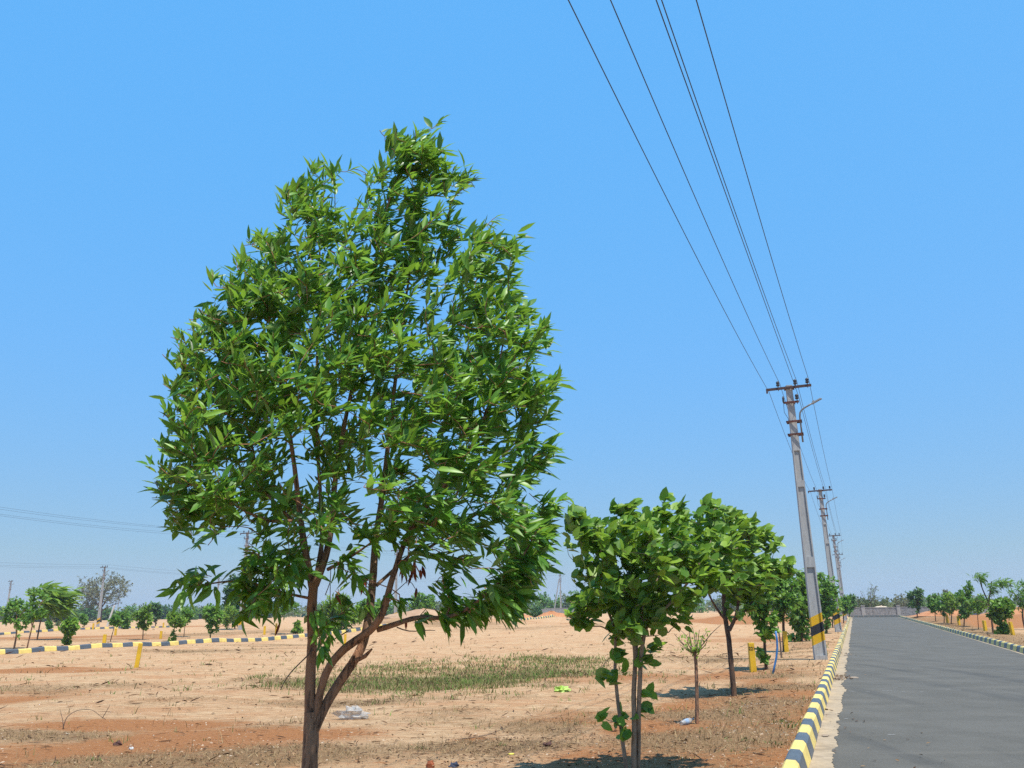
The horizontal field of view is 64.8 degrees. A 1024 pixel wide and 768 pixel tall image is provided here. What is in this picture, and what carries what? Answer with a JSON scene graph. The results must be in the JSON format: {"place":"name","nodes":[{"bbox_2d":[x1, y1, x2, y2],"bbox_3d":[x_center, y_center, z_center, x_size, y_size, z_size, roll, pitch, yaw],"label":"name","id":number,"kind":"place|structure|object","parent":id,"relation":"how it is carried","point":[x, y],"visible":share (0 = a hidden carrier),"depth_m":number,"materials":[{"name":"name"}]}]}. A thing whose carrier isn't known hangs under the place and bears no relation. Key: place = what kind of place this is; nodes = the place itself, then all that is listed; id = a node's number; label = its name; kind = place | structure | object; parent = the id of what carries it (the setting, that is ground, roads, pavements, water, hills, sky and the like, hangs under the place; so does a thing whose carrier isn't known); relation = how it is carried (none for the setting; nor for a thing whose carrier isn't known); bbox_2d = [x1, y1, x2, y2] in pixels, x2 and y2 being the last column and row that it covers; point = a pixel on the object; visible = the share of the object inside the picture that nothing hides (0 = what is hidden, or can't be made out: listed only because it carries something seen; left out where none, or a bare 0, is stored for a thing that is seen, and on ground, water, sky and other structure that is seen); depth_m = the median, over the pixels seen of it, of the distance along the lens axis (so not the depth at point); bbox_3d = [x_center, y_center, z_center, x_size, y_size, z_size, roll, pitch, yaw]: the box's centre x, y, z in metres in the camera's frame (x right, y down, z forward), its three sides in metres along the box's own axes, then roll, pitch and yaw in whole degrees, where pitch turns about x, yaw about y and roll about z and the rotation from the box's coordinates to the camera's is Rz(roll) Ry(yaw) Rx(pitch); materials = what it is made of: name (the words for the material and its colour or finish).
{"place":"outdoors","nodes":[
{"label":"outdoors","id":0,"kind":"place"},
{"bbox_2d":[0,629,1004,767],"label":"fallen twigs","id":1,"kind":"object","parent":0,"point":[450,681],"depth_m":10.44,"materials":[{"name":"wood"}]},
{"bbox_2d":[0,609,1023,767],"bbox_3d":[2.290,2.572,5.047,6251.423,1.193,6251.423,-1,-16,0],"label":"ground","id":2,"kind":"structure","parent":0,"point":[536,635],"depth_m":14.64,"materials":[{"name":"soil"}]},
{"bbox_2d":[0,596,35,648],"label":"young tree","id":3,"kind":"object","parent":2,"relation":"on","point":[16,605],"visible":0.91,"depth_m":40.49,"materials":[{"name":"green plant"}]},
{"bbox_2d":[23,583,52,647],"bbox_3d":[-23.189,11.261,39.103,1.428,3.127,0.962,-8,-17,25],"label":"young tree","id":4,"kind":"object","parent":2,"relation":"on","point":[38,614],"visible":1,"depth_m":39.12,"materials":[{"name":"green plant"}]},
{"bbox_2d":[45,620,53,629],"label":"shrub","id":5,"kind":"object","parent":2,"relation":"on","point":[48,625],"visible":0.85,"depth_m":87.13,"materials":[{"name":"green plant"}]},
{"bbox_2d":[24,580,84,639],"bbox_3d":[-29.771,14.702,52.453,3.596,3.791,2.812,-1,-16,0],"label":"feathery tree","id":6,"kind":"object","parent":2,"relation":"on","point":[63,600],"visible":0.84,"depth_m":52.28,"materials":[{"name":"green plant"}]},
{"bbox_2d":[49,612,69,625],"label":"young tree","id":7,"kind":"object","parent":2,"relation":"on","point":[57,621],"visible":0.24,"depth_m":122.20,"materials":[{"name":"green plant"}]},
{"bbox_2d":[57,616,80,644],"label":"young tree","id":8,"kind":"object","parent":2,"relation":"on","point":[69,627],"visible":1,"depth_m":43.72,"materials":[{"name":"green plant"}]},
{"bbox_2d":[72,606,88,619],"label":"bush","id":9,"kind":"object","parent":2,"relation":"on","point":[78,612],"visible":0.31,"depth_m":211.55,"materials":[{"name":"green plant"}]},
{"bbox_2d":[78,613,88,626],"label":"young tree","id":10,"kind":"object","parent":2,"relation":"on","point":[83,619],"visible":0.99,"depth_m":85.31,"materials":[{"name":"green plant"}]},
{"bbox_2d":[0,626,170,634],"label":"kerb","id":11,"kind":"structure","parent":2,"relation":"on","point":[6,633],"depth_m":77.24,"materials":[{"name":"yellow paint"}]},
{"bbox_2d":[79,605,97,620],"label":"bush","id":12,"kind":"object","parent":2,"relation":"on","point":[91,613],"visible":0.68,"depth_m":212.38,"materials":[{"name":"green plant"}]},
{"bbox_2d":[72,571,132,621],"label":"thorn tree","id":13,"kind":"object","parent":2,"relation":"on","point":[92,593],"visible":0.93,"depth_m":171.71,"materials":[{"name":"grey plant"}]},
{"bbox_2d":[96,565,108,626],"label":"utility pole","id":14,"kind":"object","parent":2,"relation":"on","point":[100,605],"visible":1,"depth_m":110.27,"materials":[{"name":"concrete"}]},
{"bbox_2d":[102,607,118,619],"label":"bush","id":15,"kind":"object","parent":2,"relation":"on","point":[107,612],"visible":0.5,"depth_m":224.01,"materials":[{"name":"green plant"}]},
{"bbox_2d":[107,614,123,641],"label":"young tree","id":16,"kind":"object","parent":2,"relation":"on","point":[115,620],"visible":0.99,"depth_m":49.65,"materials":[{"name":"green plant"}]},
{"bbox_2d":[116,609,132,628],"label":"bush","id":17,"kind":"object","parent":2,"relation":"on","point":[124,615],"visible":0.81,"depth_m":78.51,"materials":[{"name":"green plant"}]},
{"bbox_2d":[124,605,140,620],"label":"bush","id":18,"kind":"object","parent":2,"relation":"on","point":[131,610],"visible":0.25,"depth_m":203.76,"materials":[{"name":"green plant"}]},
{"bbox_2d":[134,643,142,667],"bbox_3d":[-11.607,8.480,25.046,0.130,0.820,0.130,9,-18,-18],"label":"marker post","id":19,"kind":"object","parent":2,"relation":"on","point":[138,655],"visible":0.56,"depth_m":25.01,"materials":[{"name":"yellow paint"}]},
{"bbox_2d":[130,602,153,639],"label":"young tree","id":20,"kind":"object","parent":2,"relation":"on","point":[143,615],"visible":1,"depth_m":52.41,"materials":[{"name":"green plant"}]},
{"bbox_2d":[148,601,163,625],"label":"young tree","id":21,"kind":"object","parent":2,"relation":"on","point":[156,610],"visible":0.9,"depth_m":102.19,"materials":[{"name":"green plant"}]},
{"bbox_2d":[160,604,180,618],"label":"bush","id":22,"kind":"object","parent":2,"relation":"on","point":[166,610],"visible":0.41,"depth_m":227.11,"materials":[{"name":"green plant"}]},
{"bbox_2d":[165,611,188,640],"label":"young tree","id":23,"kind":"object","parent":2,"relation":"on","point":[176,619],"visible":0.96,"depth_m":49.45,"materials":[{"name":"green plant"}]},
{"bbox_2d":[181,608,194,636],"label":"young tree","id":24,"kind":"object","parent":2,"relation":"on","point":[187,613],"visible":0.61,"depth_m":56.51,"materials":[{"name":"green plant"}]},
{"bbox_2d":[176,604,201,619],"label":"bush","id":25,"kind":"object","parent":2,"relation":"on","point":[196,611],"visible":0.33,"depth_m":199.25,"materials":[{"name":"green plant"}]},
{"bbox_2d":[0,623,387,654],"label":"kerb","id":26,"kind":"structure","parent":2,"relation":"on","point":[73,647],"depth_m":40.05,"materials":[{"name":"yellow paint"}]},
{"bbox_2d":[201,603,225,637],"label":"young tree","id":27,"kind":"object","parent":2,"relation":"on","point":[211,616],"visible":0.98,"depth_m":50.71,"materials":[{"name":"green plant"}]},
{"bbox_2d":[221,603,238,629],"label":"young tree","id":28,"kind":"object","parent":2,"relation":"on","point":[229,614],"visible":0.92,"depth_m":73.30,"materials":[{"name":"green plant"}]},
{"bbox_2d":[221,573,246,628],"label":"young tree","id":29,"kind":"object","parent":2,"relation":"on","point":[226,591],"visible":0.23,"depth_m":76.42,"materials":[{"name":"green plant"}]},
{"bbox_2d":[238,530,253,629],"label":"utility pole","id":30,"kind":"object","parent":2,"relation":"on","point":[246,544],"visible":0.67,"depth_m":68.76,"materials":[{"name":"concrete"}]},
{"bbox_2d":[276,601,299,634],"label":"young tree","id":31,"kind":"object","parent":2,"relation":"on","point":[295,605],"visible":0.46,"depth_m":56.68,"materials":[{"name":"green plant"}]},
{"bbox_2d":[290,619,303,633],"bbox_3d":[-15.130,17.106,56.703,0.968,1.168,1.040,-1,-16,0],"label":"shrub","id":32,"kind":"object","parent":2,"relation":"on","point":[297,628],"visible":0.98,"depth_m":56.53,"materials":[{"name":"green plant"}]},
{"bbox_2d":[320,592,361,629],"bbox_3d":[-12.300,16.649,58.316,3.131,3.227,2.706,-1,-16,0],"label":"bush","id":33,"kind":"object","parent":2,"relation":"on","point":[334,612],"visible":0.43,"depth_m":58.01,"materials":[{"name":"green plant"}]},
{"bbox_2d":[331,706,369,719],"bbox_3d":[-2.400,4.919,12.076,0.626,0.208,0.280,-1,-16,0],"label":"plastic bag","id":34,"kind":"object","parent":2,"relation":"on","point":[342,715],"visible":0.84,"depth_m":11.97,"materials":[{"name":"grey"}]},
{"bbox_2d":[136,114,575,767],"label":"broadleaf tree","id":35,"kind":"object","parent":2,"relation":"on","point":[256,390],"visible":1,"depth_m":3.76,"materials":[{"name":"green plant"}]},
{"bbox_2d":[356,598,380,620],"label":"young tree","id":36,"kind":"object","parent":2,"relation":"on","point":[376,606],"visible":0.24,"depth_m":59.68,"materials":[{"name":"green plant"}]},
{"bbox_2d":[375,601,398,615],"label":"bush","id":37,"kind":"object","parent":2,"relation":"on","point":[390,609],"visible":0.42,"depth_m":215.45,"materials":[{"name":"green plant"}]},
{"bbox_2d":[391,549,398,613],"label":"utility pole","id":38,"kind":"object","parent":2,"relation":"on","point":[395,597],"visible":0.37,"depth_m":89.46,"materials":[{"name":"concrete"}]},
{"bbox_2d":[0,641,817,767],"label":"pebbles","id":39,"kind":"object","parent":2,"relation":"on","point":[420,731],"visible":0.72,"depth_m":10.51,"materials":[{"name":"stone"}]},
{"bbox_2d":[384,608,437,618],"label":"earth mound","id":40,"kind":"object","parent":2,"relation":"on","point":[415,612],"visible":0.48,"depth_m":71.14,"materials":[{"name":"soil"}]},
{"bbox_2d":[1,642,828,755],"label":"grass","id":41,"kind":"structure","parent":2,"relation":"on","point":[477,681],"depth_m":19.61,"materials":[{"name":"plant"}]},
{"bbox_2d":[36,675,800,764],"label":"weeds","id":42,"kind":"object","parent":2,"relation":"on","point":[744,738],"visible":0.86,"depth_m":9.23,"materials":[{"name":"plant"}]},
{"bbox_2d":[408,592,435,610],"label":"young tree","id":43,"kind":"object","parent":2,"relation":"on","point":[428,601],"visible":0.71,"depth_m":86.46,"materials":[{"name":"green plant"}]},
{"bbox_2d":[431,601,444,610],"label":"bush","id":44,"kind":"object","parent":2,"relation":"on","point":[438,605],"visible":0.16,"depth_m":197.45,"materials":[{"name":"green plant"}]},
{"bbox_2d":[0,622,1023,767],"bbox_3d":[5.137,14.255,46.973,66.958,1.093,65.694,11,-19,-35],"label":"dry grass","id":45,"kind":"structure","parent":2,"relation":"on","point":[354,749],"depth_m":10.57,"materials":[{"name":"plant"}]},
{"bbox_2d":[0,593,1023,621],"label":"treeline","id":46,"kind":"object","parent":2,"relation":"on","point":[292,614],"visible":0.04,"depth_m":245.21,"materials":[{"name":"plant"}]},
{"bbox_2d":[526,604,544,616],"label":"bush","id":47,"kind":"object","parent":2,"relation":"on","point":[536,611],"visible":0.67,"depth_m":115.11,"materials":[{"name":"green plant"}]},
{"bbox_2d":[526,591,547,610],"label":"bush","id":48,"kind":"object","parent":2,"relation":"on","point":[536,601],"visible":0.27,"depth_m":221.52,"materials":[{"name":"green plant"}]},
{"bbox_2d":[519,614,555,619],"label":"kerb","id":49,"kind":"structure","parent":2,"relation":"on","point":[541,617],"depth_m":86.63,"materials":[{"name":"yellow paint"}]},
{"bbox_2d":[534,610,564,617],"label":"earth mound","id":50,"kind":"object","parent":2,"relation":"on","point":[554,613],"visible":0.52,"depth_m":112.77,"materials":[{"name":"soil"}]},
{"bbox_2d":[537,594,562,607],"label":"bush","id":51,"kind":"object","parent":2,"relation":"on","point":[550,604],"visible":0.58,"depth_m":205.53,"materials":[{"name":"green plant"}]},
{"bbox_2d":[541,608,573,612],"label":"compound wall","id":52,"kind":"structure","parent":2,"relation":"on","point":[559,610],"depth_m":144.25,"materials":[{"name":"concrete"}]},
{"bbox_2d":[554,572,564,607],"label":"utility pole","id":53,"kind":"object","parent":2,"relation":"on","point":[560,592],"visible":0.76,"depth_m":153.89,"materials":[{"name":"concrete"}]},
{"bbox_2d":[554,685,570,691],"bbox_3d":[0.978,5.871,15.546,0.350,0.136,0.264,-1,-16,0],"label":"plastic bag","id":54,"kind":"object","parent":2,"relation":"on","point":[560,688],"visible":0.98,"depth_m":15.49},
{"bbox_2d":[559,591,568,607],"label":"bush","id":55,"kind":"object","parent":2,"relation":"on","point":[565,602],"visible":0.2,"depth_m":226.82,"materials":[{"name":"green plant"}]},
{"bbox_2d":[562,487,758,767],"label":"broadleaf tree","id":56,"kind":"object","parent":2,"relation":"on","point":[633,604],"visible":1,"depth_m":7.79,"materials":[{"name":"green plant"}]},
{"bbox_2d":[680,718,693,724],"bbox_3d":[2.386,4.593,10.965,0.246,0.094,0.074,10,-19,-34],"label":"water bottle","id":57,"kind":"object","parent":2,"relation":"on","point":[686,721],"visible":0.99,"depth_m":10.93,"materials":[{"name":"grey plastic"}]},
{"bbox_2d":[674,625,720,723],"bbox_3d":[2.514,4.015,11.127,0.837,1.330,0.598,8,-18,-29],"label":"sapling","id":58,"kind":"object","parent":2,"relation":"on","point":[694,650],"visible":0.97,"depth_m":11.13,"materials":[{"name":"green plant"}]},
{"bbox_2d":[690,597,709,612],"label":"bush","id":59,"kind":"object","parent":2,"relation":"on","point":[699,608],"visible":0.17,"depth_m":200.47,"materials":[{"name":"green plant"}]},
{"bbox_2d":[706,595,738,611],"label":"bush","id":60,"kind":"object","parent":2,"relation":"on","point":[718,602],"visible":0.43,"depth_m":213.15,"materials":[{"name":"green plant"}]},
{"bbox_2d":[690,498,798,696],"bbox_3d":[4.227,3.924,14.969,2.220,3.592,1.907,-1,-16,0],"label":"broadleaf tree","id":61,"kind":"object","parent":2,"relation":"on","point":[756,583],"visible":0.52,"depth_m":14.87,"materials":[{"name":"green plant"}]},
{"bbox_2d":[747,643,756,671],"bbox_3d":[6.045,6.937,20.311,0.158,0.800,0.150,-1,-16,1],"label":"marker post","id":62,"kind":"object","parent":2,"relation":"on","point":[752,658],"visible":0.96,"depth_m":20.27,"materials":[{"name":"yellow paint"}]},
{"bbox_2d":[742,558,785,669],"bbox_3d":[6.466,5.940,20.843,1.052,2.830,1.202,-12,-19,34],"label":"broadleaf tree","id":63,"kind":"object","parent":2,"relation":"on","point":[766,632],"visible":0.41,"depth_m":20.70,"materials":[{"name":"green plant"}]},
{"bbox_2d":[772,631,777,673],"bbox_3d":[6.102,6.248,18.745,0.220,0.967,0.048,-1,-16,0],"label":"bent pipe","id":64,"kind":"object","parent":2,"relation":"on","point":[775,661],"visible":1,"depth_m":18.72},
{"bbox_2d":[782,631,788,651],"bbox_3d":[9.564,9.043,28.179,0.150,0.780,0.150,-4,-16,10],"label":"marker post","id":65,"kind":"object","parent":2,"relation":"on","point":[785,641],"visible":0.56,"depth_m":28.13,"materials":[{"name":"yellow paint"}]},
{"bbox_2d":[768,576,804,651],"bbox_3d":[9.664,7.952,28.460,1.538,2.942,1.263,-3,-16,9],"label":"broadleaf tree","id":66,"kind":"object","parent":2,"relation":"on","point":[783,606],"visible":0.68,"depth_m":28.43,"materials":[{"name":"green plant"}]},
{"bbox_2d":[766,378,827,659],"bbox_3d":[8.770,3.983,23.856,1.586,8.510,0.303,-7,-17,21],"label":"utility pole","id":67,"kind":"object","parent":2,"relation":"on","point":[817,627],"visible":0.94,"depth_m":23.78,"materials":[{"name":"concrete"}]},
{"bbox_2d":[568,0,821,523],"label":"overhead wire","id":68,"kind":"object","parent":67,"relation":"attached to","point":[661,188],"visible":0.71,"depth_m":11.68,"materials":[{"name":"metal"}]},
{"bbox_2d":[610,0,832,539],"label":"overhead wire","id":69,"kind":"object","parent":67,"relation":"attached to","point":[689,183],"visible":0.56,"depth_m":12.02,"materials":[{"name":"metal"}]},
{"bbox_2d":[656,0,839,554],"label":"overhead wire","id":70,"kind":"object","parent":67,"relation":"attached to","point":[727,199],"visible":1,"depth_m":12.01,"materials":[{"name":"metal"}]},
{"bbox_2d":[661,0,838,546],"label":"overhead wire","id":71,"kind":"object","parent":67,"relation":"attached to","point":[730,198],"visible":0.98,"depth_m":12.38,"materials":[{"name":"metal"}]},
{"bbox_2d":[696,0,839,527],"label":"overhead wire","id":72,"kind":"object","parent":67,"relation":"attached to","point":[752,194],"visible":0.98,"depth_m":12.31,"materials":[{"name":"metal"}]},
{"bbox_2d":[785,568,822,641],"bbox_3d":[12.570,9.481,34.931,2.000,3.440,1.418,-3,-16,9],"label":"broadleaf tree","id":73,"kind":"object","parent":2,"relation":"on","point":[798,622],"visible":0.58,"depth_m":34.62,"materials":[{"name":"green plant"}]},
{"bbox_2d":[782,617,850,767],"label":"kerb","id":74,"kind":"structure","parent":2,"relation":"on","point":[800,753],"depth_m":10.21,"materials":[{"name":"yellow paint"}]},
{"bbox_2d":[808,486,841,631],"bbox_3d":[18.390,10.144,46.430,1.587,8.510,0.303,-8,-17,21],"label":"utility pole","id":75,"kind":"object","parent":2,"relation":"on","point":[837,622],"visible":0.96,"depth_m":46.68,"materials":[{"name":"concrete"}]},
{"bbox_2d":[791,652,864,721],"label":"fallen leaves","id":76,"kind":"object","parent":2,"relation":"on","point":[840,677],"visible":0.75,"depth_m":17.29,"materials":[{"name":"brown plant"}]},
{"bbox_2d":[817,572,841,633],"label":"broadleaf tree","id":77,"kind":"object","parent":2,"relation":"on","point":[828,588],"visible":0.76,"depth_m":43.79,"materials":[{"name":"green plant"}]},
{"bbox_2d":[829,533,846,620],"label":"utility pole","id":78,"kind":"object","parent":2,"relation":"on","point":[838,569],"visible":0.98,"depth_m":78.09,"materials":[{"name":"concrete"}]},
{"bbox_2d":[838,594,853,622],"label":"young tree","id":79,"kind":"object","parent":2,"relation":"on","point":[846,605],"visible":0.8,"depth_m":66.12,"materials":[{"name":"green plant"}]},
{"bbox_2d":[849,594,856,616],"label":"young tree","id":80,"kind":"object","parent":2,"relation":"on","point":[853,598],"visible":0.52,"depth_m":88.33,"materials":[{"name":"green plant"}]},
{"bbox_2d":[855,598,870,606],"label":"bush","id":81,"kind":"object","parent":2,"relation":"on","point":[865,602],"visible":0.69,"depth_m":126.89,"materials":[{"name":"green plant"}]},
{"bbox_2d":[857,585,887,606],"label":"thorn tree","id":82,"kind":"object","parent":2,"relation":"on","point":[870,597],"visible":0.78,"depth_m":127.33,"materials":[{"name":"grey plant"}]},
{"bbox_2d":[848,615,900,616],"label":"kerb","id":83,"kind":"structure","parent":2,"relation":"on","point":[874,615],"depth_m":97.08,"materials":[{"name":"concrete"}]},
{"bbox_2d":[872,595,892,606],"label":"bush","id":84,"kind":"object","parent":2,"relation":"on","point":[883,602],"visible":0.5,"depth_m":127.01,"materials":[{"name":"green plant"}]},
{"bbox_2d":[787,605,987,615],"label":"compound wall","id":85,"kind":"structure","parent":2,"relation":"on","point":[896,610],"depth_m":103.14,"materials":[{"name":"concrete"}]},
{"bbox_2d":[893,593,908,606],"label":"bush","id":86,"kind":"object","parent":2,"relation":"on","point":[898,602],"visible":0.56,"depth_m":126.97,"materials":[{"name":"green plant"}]},
{"bbox_2d":[905,586,924,617],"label":"young tree","id":87,"kind":"object","parent":2,"relation":"on","point":[915,597],"visible":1,"depth_m":81.58,"materials":[{"name":"green plant"}]},
{"bbox_2d":[925,593,940,621],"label":"young tree","id":88,"kind":"object","parent":2,"relation":"on","point":[932,605],"visible":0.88,"depth_m":64.51,"materials":[{"name":"green plant"}]},
{"bbox_2d":[912,610,959,615],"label":"earth mound","id":89,"kind":"object","parent":2,"relation":"on","point":[927,613],"visible":0.3,"depth_m":83.22,"materials":[{"name":"soil"}]},
{"bbox_2d":[935,592,950,622],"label":"young tree","id":90,"kind":"object","parent":2,"relation":"on","point":[941,608],"visible":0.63,"depth_m":60.28,"materials":[{"name":"green plant"}]},
{"bbox_2d":[943,591,960,623],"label":"young tree","id":91,"kind":"object","parent":2,"relation":"on","point":[951,604],"visible":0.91,"depth_m":58.65,"materials":[{"name":"green plant"}]},
{"bbox_2d":[899,615,1023,653],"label":"kerb","id":92,"kind":"structure","parent":2,"relation":"on","point":[1011,646],"depth_m":34.45,"materials":[{"name":"yellow paint"}]},
{"bbox_2d":[952,580,974,626],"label":"young tree","id":93,"kind":"object","parent":2,"relation":"on","point":[965,599],"visible":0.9,"depth_m":55.99,"materials":[{"name":"green plant"}]},
{"bbox_2d":[967,593,990,629],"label":"young tree","id":94,"kind":"object","parent":2,"relation":"on","point":[973,607],"visible":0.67,"depth_m":45.43,"materials":[{"name":"green plant"}]},
{"bbox_2d":[966,572,1017,632],"bbox_3d":[24.959,11.250,41.583,2.656,3.124,1.039,-1,-16,0],"label":"feathery tree","id":95,"kind":"object","parent":2,"relation":"on","point":[1001,583],"visible":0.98,"depth_m":41.67,"materials":[{"name":"green plant"}]},
{"bbox_2d":[985,596,1016,634],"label":"young tree","id":96,"kind":"object","parent":2,"relation":"on","point":[1000,610],"visible":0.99,"depth_m":39.59,"materials":[{"name":"green plant"}]},
{"bbox_2d":[1008,622,1014,634],"bbox_3d":[24.162,11.863,38.979,0.140,0.700,0.140,-2,-15,-11],"label":"marker post","id":97,"kind":"object","parent":2,"relation":"on","point":[1011,628],"visible":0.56,"depth_m":38.95,"materials":[{"name":"yellow paint"}]},
{"bbox_2d":[1006,578,1023,625],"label":"feathery tree","id":98,"kind":"object","parent":2,"relation":"on","point":[1020,599],"visible":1,"depth_m":44.85,"materials":[{"name":"green plant"}]},
{"bbox_2d":[0,0,1023,612],"label":"sky","id":99,"kind":"structure","parent":0,"point":[881,142],"materials":[{"name":"blue"}]},
{"bbox_2d":[832,617,1023,767],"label":"road","id":100,"kind":"structure","parent":0,"point":[957,700],"depth_m":13.19,"materials":[{"name":"asphalt"}]},
{"bbox_2d":[809,617,852,767],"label":"strip of drifted sand","id":101,"kind":"object","parent":100,"relation":"on","point":[823,757],"visible":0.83,"depth_m":11.19,"materials":[{"name":"sand"}]},
{"bbox_2d":[899,617,1022,653],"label":"concrete gutter","id":102,"kind":"object","parent":100,"relation":"on","point":[974,639],"visible":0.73,"depth_m":33.18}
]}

